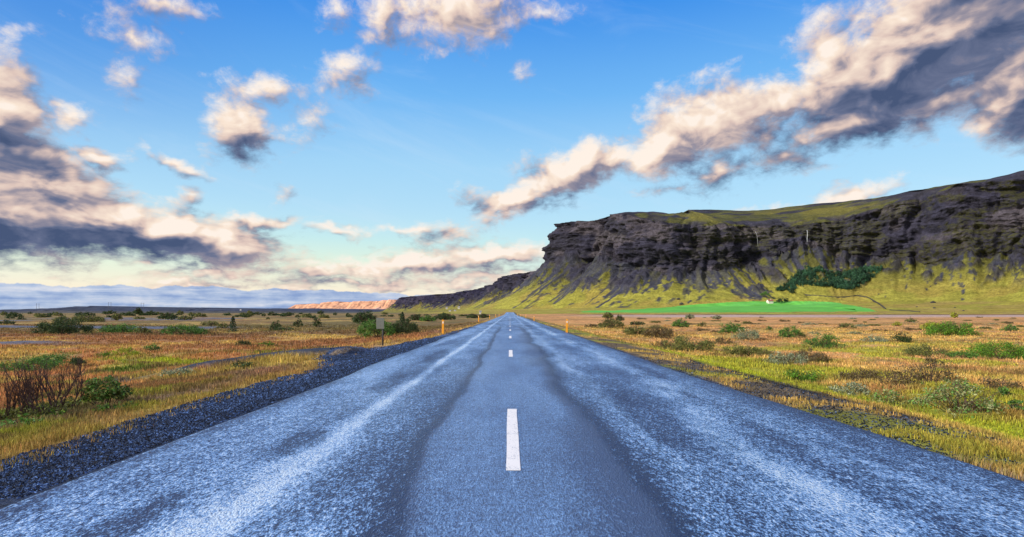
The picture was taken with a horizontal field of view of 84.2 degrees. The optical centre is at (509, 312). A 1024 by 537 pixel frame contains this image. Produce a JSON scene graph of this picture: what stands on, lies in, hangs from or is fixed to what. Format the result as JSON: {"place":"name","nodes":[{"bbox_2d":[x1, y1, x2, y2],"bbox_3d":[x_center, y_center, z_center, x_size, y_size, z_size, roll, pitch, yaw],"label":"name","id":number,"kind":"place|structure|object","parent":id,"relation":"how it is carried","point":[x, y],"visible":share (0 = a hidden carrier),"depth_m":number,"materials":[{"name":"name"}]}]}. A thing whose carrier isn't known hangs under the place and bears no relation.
{"place":"outdoors","nodes":[
{"label":"outdoors","id":0,"kind":"place"},
{"bbox_2d":[0,306,385,312],"bbox_3d":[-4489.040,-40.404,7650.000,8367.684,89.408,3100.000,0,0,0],"label":"hills","id":1,"kind":"structure","parent":0,"point":[92,309],"depth_m":6814.56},
{"bbox_2d":[290,299,395,308],"bbox_3d":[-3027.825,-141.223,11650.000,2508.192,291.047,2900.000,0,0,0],"label":"sunlit cliffs","id":2,"kind":"structure","parent":0,"point":[383,304],"depth_m":10799.31,"materials":[{"name":"stone"}]},
{"bbox_2d":[0,312,1023,536],"bbox_3d":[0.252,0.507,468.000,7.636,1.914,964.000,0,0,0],"label":"road","id":3,"kind":"structure","parent":0,"point":[612,443],"depth_m":4.76,"materials":[{"name":"grey asphalt"}]},
{"bbox_2d":[506,326,520,469],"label":"road marking","id":4,"kind":"object","parent":3,"relation":"on","point":[513,459],"visible":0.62,"depth_m":5.74,"materials":[{"name":"white paint"}]},
{"bbox_2d":[0,312,1023,480],"bbox_3d":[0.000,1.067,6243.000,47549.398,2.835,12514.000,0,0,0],"label":"ground","id":5,"kind":"structure","parent":0,"point":[342,319],"depth_m":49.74,"materials":[{"name":"yellow plant"}]},
{"bbox_2d":[0,320,15,323],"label":"shrub","id":6,"kind":"object","parent":5,"relation":"on","point":[7,322],"visible":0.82,"depth_m":96.67,"materials":[{"name":"green plant"}]},
{"bbox_2d":[4,312,22,316],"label":"shrub","id":7,"kind":"object","parent":5,"relation":"on","point":[13,314],"visible":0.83,"depth_m":261.07,"materials":[{"name":"green plant"}]},
{"bbox_2d":[0,362,42,421],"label":"bare shrub","id":8,"kind":"object","parent":5,"relation":"on","point":[8,406],"visible":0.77,"depth_m":8.19,"materials":[{"name":"brown plant"}]},
{"bbox_2d":[0,413,43,428],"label":"shrub","id":9,"kind":"object","parent":5,"relation":"on","point":[20,419],"visible":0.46,"depth_m":7.58,"materials":[{"name":"green plant"}]},
{"bbox_2d":[3,371,50,415],"bbox_3d":[-7.148,1.273,8.463,0.858,0.750,0.752,0,0,0],"label":"bare shrub","id":10,"kind":"object","parent":5,"relation":"on","point":[24,397],"visible":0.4,"depth_m":8.43,"materials":[{"name":"brown plant"}]},
{"bbox_2d":[0,354,65,372],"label":"shrub","id":11,"kind":"object","parent":5,"relation":"on","point":[37,361],"visible":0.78,"depth_m":20.88,"materials":[{"name":"green plant"}]},
{"bbox_2d":[1,355,84,419],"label":"bare shrub","id":12,"kind":"object","parent":5,"relation":"on","point":[37,410],"visible":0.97,"depth_m":8.29,"materials":[{"name":"brown plant"}]},
{"bbox_2d":[28,350,76,362],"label":"shrub","id":13,"kind":"object","parent":5,"relation":"on","point":[55,357],"visible":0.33,"depth_m":23.80,"materials":[{"name":"green plant"}]},
{"bbox_2d":[33,408,71,418],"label":"shrub","id":14,"kind":"object","parent":5,"relation":"on","point":[60,413],"visible":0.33,"depth_m":8.20,"materials":[{"name":"green plant"}]},
{"bbox_2d":[51,315,69,321],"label":"shrub","id":15,"kind":"object","parent":5,"relation":"on","point":[62,318],"visible":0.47,"depth_m":116.83,"materials":[{"name":"green plant"}]},
{"bbox_2d":[30,315,96,333],"bbox_3d":[-45.162,1.249,57.259,5.712,2.061,4.620,0,0,-10],"label":"shrub","id":16,"kind":"object","parent":5,"relation":"on","point":[56,325],"visible":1,"depth_m":56.69,"materials":[{"name":"green plant"}]},
{"bbox_2d":[39,354,90,409],"bbox_3d":[-7.006,1.124,9.021,0.828,1.040,0.800,0,0,30],"label":"bare shrub","id":17,"kind":"object","parent":5,"relation":"on","point":[63,404],"visible":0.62,"depth_m":8.94,"materials":[{"name":"brown plant"}]},
{"bbox_2d":[69,354,86,365],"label":"shrub","id":18,"kind":"object","parent":5,"relation":"on","point":[74,360],"visible":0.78,"depth_m":22.68,"materials":[{"name":"green plant"}]},
{"bbox_2d":[71,314,105,321],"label":"shrub","id":19,"kind":"object","parent":5,"relation":"on","point":[89,318],"visible":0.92,"depth_m":115.96,"materials":[{"name":"green plant"}]},
{"bbox_2d":[94,350,112,356],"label":"shrub","id":20,"kind":"object","parent":5,"relation":"on","point":[106,353],"visible":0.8,"depth_m":27.26,"materials":[{"name":"green plant"}]},
{"bbox_2d":[79,375,133,404],"bbox_3d":[-6.590,1.306,9.236,0.781,0.620,0.710,0,0,0],"label":"shrub","id":21,"kind":"object","parent":5,"relation":"on","point":[113,390],"visible":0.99,"depth_m":9.12,"materials":[{"name":"green plant"}]},
{"bbox_2d":[91,401,137,412],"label":"shrub","id":22,"kind":"object","parent":5,"relation":"on","point":[108,407],"visible":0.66,"depth_m":8.63,"materials":[{"name":"green plant"}]},
{"bbox_2d":[111,311,123,319],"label":"shrub","id":23,"kind":"object","parent":5,"relation":"on","point":[117,317],"visible":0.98,"depth_m":144.13,"materials":[{"name":"green plant"}]},
{"bbox_2d":[97,322,142,332],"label":"shrub","id":24,"kind":"object","parent":5,"relation":"on","point":[121,328],"visible":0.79,"depth_m":61.37,"materials":[{"name":"green plant"}]},
{"bbox_2d":[108,346,140,356],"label":"shrub","id":25,"kind":"object","parent":5,"relation":"on","point":[128,351],"visible":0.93,"depth_m":27.57,"materials":[{"name":"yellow plant"}]},
{"bbox_2d":[133,307,142,313],"bbox_3d":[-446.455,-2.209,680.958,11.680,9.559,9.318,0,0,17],"label":"shrub","id":26,"kind":"object","parent":5,"relation":"on","point":[138,310],"visible":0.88,"depth_m":679.57,"materials":[{"name":"green plant"}]},
{"bbox_2d":[133,325,152,332],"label":"shrub","id":27,"kind":"object","parent":5,"relation":"on","point":[145,330],"visible":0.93,"depth_m":57.98,"materials":[{"name":"green plant"}]},
{"bbox_2d":[143,343,160,350],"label":"shrub","id":28,"kind":"object","parent":5,"relation":"on","point":[151,347],"visible":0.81,"depth_m":29.61,"materials":[{"name":"green plant"}]},
{"bbox_2d":[156,312,177,318],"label":"shrub","id":29,"kind":"object","parent":5,"relation":"on","point":[162,316],"visible":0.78,"depth_m":165.96,"materials":[{"name":"green plant"}]},
{"bbox_2d":[165,315,175,319],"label":"shrub","id":30,"kind":"object","parent":5,"relation":"on","point":[171,317],"visible":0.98,"depth_m":152.91,"materials":[{"name":"green plant"}]},
{"bbox_2d":[160,366,195,376],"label":"shrub","id":31,"kind":"object","parent":5,"relation":"on","point":[182,370],"visible":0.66,"depth_m":15.74,"materials":[{"name":"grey plant"}]},
{"bbox_2d":[158,324,207,334],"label":"shrub","id":32,"kind":"object","parent":5,"relation":"on","point":[193,329],"visible":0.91,"depth_m":56.85,"materials":[{"name":"green plant"}]},
{"bbox_2d":[177,315,193,319],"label":"shrub","id":33,"kind":"object","parent":5,"relation":"on","point":[185,317],"visible":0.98,"depth_m":153.15,"materials":[{"name":"green plant"}]},
{"bbox_2d":[193,312,206,316],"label":"shrub","id":34,"kind":"object","parent":5,"relation":"on","point":[199,314],"visible":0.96,"depth_m":272.82,"materials":[{"name":"green plant"}]},
{"bbox_2d":[200,320,219,325],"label":"shrub","id":35,"kind":"object","parent":5,"relation":"on","point":[209,323],"visible":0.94,"depth_m":88.00,"materials":[{"name":"green plant"}]},
{"bbox_2d":[216,322,228,327],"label":"shrub","id":36,"kind":"object","parent":5,"relation":"on","point":[221,325],"visible":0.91,"depth_m":76.51,"materials":[{"name":"green plant"}]},
{"bbox_2d":[228,316,238,331],"bbox_3d":[-30.450,1.289,62.323,1.195,1.905,1.254,0,0,0],"label":"spruce sapling","id":37,"kind":"object","parent":5,"relation":"on","point":[232,323],"visible":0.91,"depth_m":62.20,"materials":[{"name":"green plant"}]},
{"bbox_2d":[0,323,480,508],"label":"road shoulder","id":38,"kind":"object","parent":5,"relation":"on","point":[4,502],"visible":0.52,"depth_m":9.58},
{"bbox_2d":[229,360,255,368],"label":"shrub","id":39,"kind":"object","parent":5,"relation":"on","point":[247,363],"visible":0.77,"depth_m":16.21,"materials":[{"name":"green plant"}]},
{"bbox_2d":[236,336,253,345],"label":"shrub","id":40,"kind":"object","parent":5,"relation":"on","point":[245,342],"visible":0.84,"depth_m":36.11,"materials":[{"name":"green plant"}]},
{"bbox_2d":[258,341,274,345],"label":"shrub","id":41,"kind":"object","parent":5,"relation":"on","point":[266,343],"visible":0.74,"depth_m":36.75,"materials":[{"name":"green plant"}]},
{"bbox_2d":[270,320,280,327],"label":"shrub","id":42,"kind":"object","parent":5,"relation":"on","point":[277,324],"visible":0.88,"depth_m":73.83,"materials":[{"name":"green plant"}]},
{"bbox_2d":[269,326,293,330],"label":"shrub","id":43,"kind":"object","parent":5,"relation":"on","point":[284,328],"visible":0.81,"depth_m":64.33,"materials":[{"name":"green plant"}]},
{"bbox_2d":[293,318,302,327],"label":"shrub","id":44,"kind":"object","parent":5,"relation":"on","point":[298,323],"visible":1,"depth_m":80.20,"materials":[{"name":"green plant"}]},
{"bbox_2d":[312,318,321,326],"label":"shrub","id":45,"kind":"object","parent":5,"relation":"on","point":[316,322],"visible":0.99,"depth_m":84.54,"materials":[{"name":"green plant"}]},
{"bbox_2d":[318,314,329,317],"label":"shrub","id":46,"kind":"object","parent":5,"relation":"on","point":[323,316],"visible":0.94,"depth_m":211.48,"materials":[{"name":"green plant"}]},
{"bbox_2d":[351,310,377,323],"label":"shrub","id":47,"kind":"object","parent":5,"relation":"on","point":[364,316],"visible":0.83,"depth_m":101.49,"materials":[{"name":"green plant"}]},
{"bbox_2d":[357,317,395,337],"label":"shrub","id":48,"kind":"object","parent":5,"relation":"on","point":[372,326],"visible":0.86,"depth_m":48.16,"materials":[{"name":"green plant"}]},
{"bbox_2d":[376,318,383,345],"bbox_3d":[-5.824,1.053,25.479,0.340,1.644,0.090,0,0,-7],"label":"roadside sign","id":49,"kind":"object","parent":5,"relation":"on","point":[379,323],"visible":0.92,"depth_m":25.44,"materials":[{"name":"metal"}]},
{"bbox_2d":[390,316,420,335],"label":"shrub","id":50,"kind":"object","parent":5,"relation":"on","point":[410,328],"visible":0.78,"depth_m":49.78,"materials":[{"name":"green plant"}]},
{"bbox_2d":[408,314,421,319],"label":"shrub","id":51,"kind":"object","parent":5,"relation":"on","point":[414,317],"visible":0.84,"depth_m":139.50,"materials":[{"name":"green plant"}]},
{"bbox_2d":[419,314,435,320],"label":"shrub","id":52,"kind":"object","parent":5,"relation":"on","point":[427,318],"visible":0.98,"depth_m":133.95,"materials":[{"name":"green plant"}]},
{"bbox_2d":[433,312,455,319],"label":"shrub","id":53,"kind":"object","parent":5,"relation":"on","point":[443,316],"visible":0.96,"depth_m":166.01,"materials":[{"name":"green plant"}]},
{"bbox_2d":[466,313,477,318],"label":"shrub","id":54,"kind":"object","parent":5,"relation":"on","point":[471,315],"visible":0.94,"depth_m":202.35,"materials":[{"name":"green plant"}]},
{"bbox_2d":[478,313,488,317],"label":"shrub","id":55,"kind":"object","parent":5,"relation":"on","point":[483,316],"visible":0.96,"depth_m":213.08,"materials":[{"name":"green plant"}]},
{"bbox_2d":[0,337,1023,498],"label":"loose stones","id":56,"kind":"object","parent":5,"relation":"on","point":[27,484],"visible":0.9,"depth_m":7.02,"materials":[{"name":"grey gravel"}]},
{"bbox_2d":[602,312,612,317],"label":"shrub","id":57,"kind":"object","parent":5,"relation":"on","point":[607,314],"visible":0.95,"depth_m":202.98,"materials":[{"name":"green plant"}]},
{"bbox_2d":[596,316,624,328],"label":"shrub","id":58,"kind":"object","parent":5,"relation":"on","point":[608,322],"visible":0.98,"depth_m":72.84,"materials":[{"name":"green plant"}]},
{"bbox_2d":[614,314,624,320],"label":"shrub","id":59,"kind":"object","parent":5,"relation":"on","point":[619,317],"visible":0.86,"depth_m":132.31,"materials":[{"name":"brown plant"}]},
{"bbox_2d":[623,325,645,334],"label":"shrub","id":60,"kind":"object","parent":5,"relation":"on","point":[630,330],"visible":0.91,"depth_m":53.82,"materials":[{"name":"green plant"}]},
{"bbox_2d":[630,321,645,324],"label":"shrub","id":61,"kind":"object","parent":5,"relation":"on","point":[635,323],"visible":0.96,"depth_m":99.46,"materials":[{"name":"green plant"}]},
{"bbox_2d":[641,324,676,338],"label":"shrub","id":62,"kind":"object","parent":5,"relation":"on","point":[663,333],"visible":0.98,"depth_m":47.95,"materials":[{"name":"brown plant"}]},
{"bbox_2d":[652,340,673,347],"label":"shrub","id":63,"kind":"object","parent":5,"relation":"on","point":[660,343],"visible":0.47,"depth_m":32.77,"materials":[{"name":"brown plant"}]},
{"bbox_2d":[672,318,690,326],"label":"shrub","id":64,"kind":"object","parent":5,"relation":"on","point":[679,323],"visible":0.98,"depth_m":84.51,"materials":[{"name":"green plant"}]},
{"bbox_2d":[685,314,694,318],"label":"shrub","id":65,"kind":"object","parent":5,"relation":"on","point":[688,316],"visible":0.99,"depth_m":182.46,"materials":[{"name":"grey plant"}]},
{"bbox_2d":[662,334,719,351],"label":"shrub","id":66,"kind":"object","parent":5,"relation":"on","point":[682,344],"visible":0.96,"depth_m":30.31,"materials":[{"name":"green plant"}]},
{"bbox_2d":[695,321,706,326],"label":"shrub","id":67,"kind":"object","parent":5,"relation":"on","point":[702,324],"visible":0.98,"depth_m":86.33,"materials":[{"name":"brown plant"}]},
{"bbox_2d":[710,337,732,343],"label":"shrub","id":68,"kind":"object","parent":5,"relation":"on","point":[719,340],"visible":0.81,"depth_m":39.70,"materials":[{"name":"brown plant"}]},
{"bbox_2d":[718,321,746,333],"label":"shrub","id":69,"kind":"object","parent":5,"relation":"on","point":[729,328],"visible":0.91,"depth_m":58.16,"materials":[{"name":"green plant"}]},
{"bbox_2d":[718,343,762,356],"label":"shrub","id":70,"kind":"object","parent":5,"relation":"on","point":[745,350],"visible":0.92,"depth_m":28.02,"materials":[{"name":"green plant"}]},
{"bbox_2d":[731,328,761,339],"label":"shrub","id":71,"kind":"object","parent":5,"relation":"on","point":[755,333],"visible":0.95,"depth_m":44.81,"materials":[{"name":"grey plant"}]},
{"bbox_2d":[754,346,773,354],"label":"shrub","id":72,"kind":"object","parent":5,"relation":"on","point":[768,352],"visible":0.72,"depth_m":29.43,"materials":[{"name":"brown plant"}]},
{"bbox_2d":[762,351,808,364],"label":"shrub","id":73,"kind":"object","parent":5,"relation":"on","point":[800,359],"visible":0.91,"depth_m":23.81,"materials":[{"name":"grey plant"}]},
{"bbox_2d":[777,325,804,337],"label":"shrub","id":74,"kind":"object","parent":5,"relation":"on","point":[789,333],"visible":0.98,"depth_m":52.64,"materials":[{"name":"green plant"}]},
{"bbox_2d":[781,368,825,381],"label":"shrub","id":75,"kind":"object","parent":5,"relation":"on","point":[793,374],"visible":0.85,"depth_m":17.23,"materials":[{"name":"green plant"}]},
{"bbox_2d":[786,346,833,362],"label":"shrub","id":76,"kind":"object","parent":5,"relation":"on","point":[815,356],"visible":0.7,"depth_m":25.04,"materials":[{"name":"brown plant"}]},
{"bbox_2d":[800,331,847,348],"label":"shrub","id":77,"kind":"object","parent":5,"relation":"on","point":[821,343],"visible":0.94,"depth_m":35.41,"materials":[{"name":"green plant"}]},
{"bbox_2d":[838,322,856,327],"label":"shrub","id":78,"kind":"object","parent":5,"relation":"on","point":[842,325],"visible":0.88,"depth_m":75.23,"materials":[{"name":"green plant"}]},
{"bbox_2d":[826,380,870,396],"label":"shrub","id":79,"kind":"object","parent":5,"relation":"on","point":[847,390],"visible":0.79,"depth_m":13.94,"materials":[{"name":"grey plant"}]},
{"bbox_2d":[837,366,884,380],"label":"shrub","id":80,"kind":"object","parent":5,"relation":"on","point":[857,374],"visible":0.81,"depth_m":17.23,"materials":[{"name":"brown plant"}]},
{"bbox_2d":[860,334,888,342],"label":"shrub","id":81,"kind":"object","parent":5,"relation":"on","point":[876,339],"visible":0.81,"depth_m":41.34,"materials":[{"name":"grey plant"}]},
{"bbox_2d":[891,321,901,325],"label":"shrub","id":82,"kind":"object","parent":5,"relation":"on","point":[897,323],"visible":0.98,"depth_m":85.90,"materials":[{"name":"yellow plant"}]},
{"bbox_2d":[865,386,933,406],"bbox_3d":[8.532,1.880,12.416,1.222,0.508,1.076,0,0,38],"label":"shrub","id":83,"kind":"object","parent":5,"relation":"on","point":[892,393],"visible":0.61,"depth_m":12.40,"materials":[{"name":"green plant"}]},
{"bbox_2d":[872,364,928,385],"bbox_3d":[10.709,1.763,15.570,1.205,0.674,1.287,0,0,-44],"label":"shrub","id":84,"kind":"object","parent":5,"relation":"on","point":[894,376],"visible":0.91,"depth_m":15.54,"materials":[{"name":"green plant"}]},
{"bbox_2d":[890,332,917,342],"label":"shrub","id":85,"kind":"object","parent":5,"relation":"on","point":[905,339],"visible":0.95,"depth_m":40.68,"materials":[{"name":"green plant"}]},
{"bbox_2d":[904,316,918,321],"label":"shrub","id":86,"kind":"object","parent":5,"relation":"on","point":[910,320],"visible":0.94,"depth_m":110.55,"materials":[{"name":"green plant"}]},
{"bbox_2d":[904,327,921,329],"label":"shrub","id":87,"kind":"object","parent":5,"relation":"on","point":[908,328],"visible":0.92,"depth_m":65.69,"materials":[{"name":"brown plant"}]},
{"bbox_2d":[900,341,952,355],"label":"shrub","id":88,"kind":"object","parent":5,"relation":"on","point":[917,350],"visible":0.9,"depth_m":28.46,"materials":[{"name":"green plant"}]},
{"bbox_2d":[919,321,939,329],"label":"shrub","id":89,"kind":"object","parent":5,"relation":"on","point":[925,324],"visible":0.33,"depth_m":67.10,"materials":[{"name":"yellow plant"}]},
{"bbox_2d":[902,353,963,381],"bbox_3d":[12.207,1.633,16.488,1.568,1.033,1.112,0,0,19],"label":"shrub","id":90,"kind":"object","parent":5,"relation":"on","point":[935,365],"visible":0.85,"depth_m":16.32,"materials":[{"name":"brown plant"}]},
{"bbox_2d":[919,320,983,335],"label":"shrub","id":91,"kind":"object","parent":5,"relation":"on","point":[948,329],"visible":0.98,"depth_m":51.80,"materials":[{"name":"green plant"}]},
{"bbox_2d":[950,312,957,317],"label":"shrub","id":92,"kind":"object","parent":5,"relation":"on","point":[953,315],"visible":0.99,"depth_m":234.63,"materials":[{"name":"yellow plant"}]},
{"bbox_2d":[942,349,978,358],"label":"shrub","id":93,"kind":"object","parent":5,"relation":"on","point":[968,355],"visible":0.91,"depth_m":26.70,"materials":[{"name":"green plant"}]},
{"bbox_2d":[934,376,987,393],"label":"shrub","id":94,"kind":"object","parent":5,"relation":"on","point":[947,381],"visible":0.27,"depth_m":13.68,"materials":[{"name":"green plant"}]},
{"bbox_2d":[915,378,1013,417],"bbox_3d":[8.901,1.642,11.085,1.791,0.824,1.302,0,0,-10],"label":"shrub","id":95,"kind":"object","parent":5,"relation":"on","point":[960,392],"visible":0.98,"depth_m":11.05,"materials":[{"name":"green plant"}]},
{"bbox_2d":[961,338,1023,359],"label":"shrub","id":96,"kind":"object","parent":5,"relation":"on","point":[1011,351],"visible":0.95,"depth_m":27.13,"materials":[{"name":"green plant"}]},
{"bbox_2d":[978,371,1023,389],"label":"shrub","id":97,"kind":"object","parent":5,"relation":"on","point":[1011,385],"visible":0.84,"depth_m":14.56,"materials":[{"name":"brown plant"}]},
{"bbox_2d":[993,386,1011,396],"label":"shrub","id":98,"kind":"object","parent":5,"relation":"on","point":[1005,390],"visible":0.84,"depth_m":13.00,"materials":[{"name":"green plant"}]},
{"bbox_2d":[999,324,1018,330],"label":"shrub","id":99,"kind":"object","parent":5,"relation":"on","point":[1012,327],"visible":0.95,"depth_m":67.94,"materials":[{"name":"green plant"}]},
{"bbox_2d":[1004,399,1023,410],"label":"shrub","id":100,"kind":"object","parent":5,"relation":"on","point":[1017,405],"visible":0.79,"depth_m":11.01,"materials":[{"name":"green plant"}]},
{"bbox_2d":[0,0,1023,309],"label":"sky","id":101,"kind":"structure","parent":0,"point":[154,153],"materials":[{"name":"blue"}]},
{"bbox_2d":[370,170,1023,313],"bbox_3d":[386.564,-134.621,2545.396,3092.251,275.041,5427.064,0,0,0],"label":"mountain","id":102,"kind":"structure","parent":0,"point":[961,245],"depth_m":1133.33,"materials":[{"name":"grey stone"}]},
{"bbox_2d":[775,265,882,290],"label":"hillside wood","id":103,"kind":"object","parent":102,"relation":"on","point":[838,281],"visible":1,"depth_m":1075.94,"materials":[{"name":"green plant"}]},
{"bbox_2d":[805,294,856,297],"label":"stone dyke","id":104,"kind":"structure","parent":102,"relation":"on","point":[830,296],"depth_m":1013.38,"materials":[{"name":"grey stone"}]},
{"bbox_2d":[857,295,885,308],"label":"stone dyke","id":105,"kind":"structure","parent":102,"relation":"on","point":[872,300],"depth_m":972.25,"materials":[{"name":"grey stone"}]},
{"bbox_2d":[889,309,919,311],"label":"stone dyke","id":106,"kind":"structure","parent":102,"relation":"on","point":[905,310],"depth_m":768.83,"materials":[{"name":"grey stone"}]},
{"bbox_2d":[583,301,876,312],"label":"hay field","id":107,"kind":"structure","parent":0,"point":[783,306],"depth_m":938.53,"materials":[{"name":"green plant"}]},
{"bbox_2d":[766,299,772,303],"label":"farmhouse","id":108,"kind":"object","parent":107,"relation":"on","point":[769,301],"visible":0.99,"depth_m":1021.67,"materials":[{"name":"white"}]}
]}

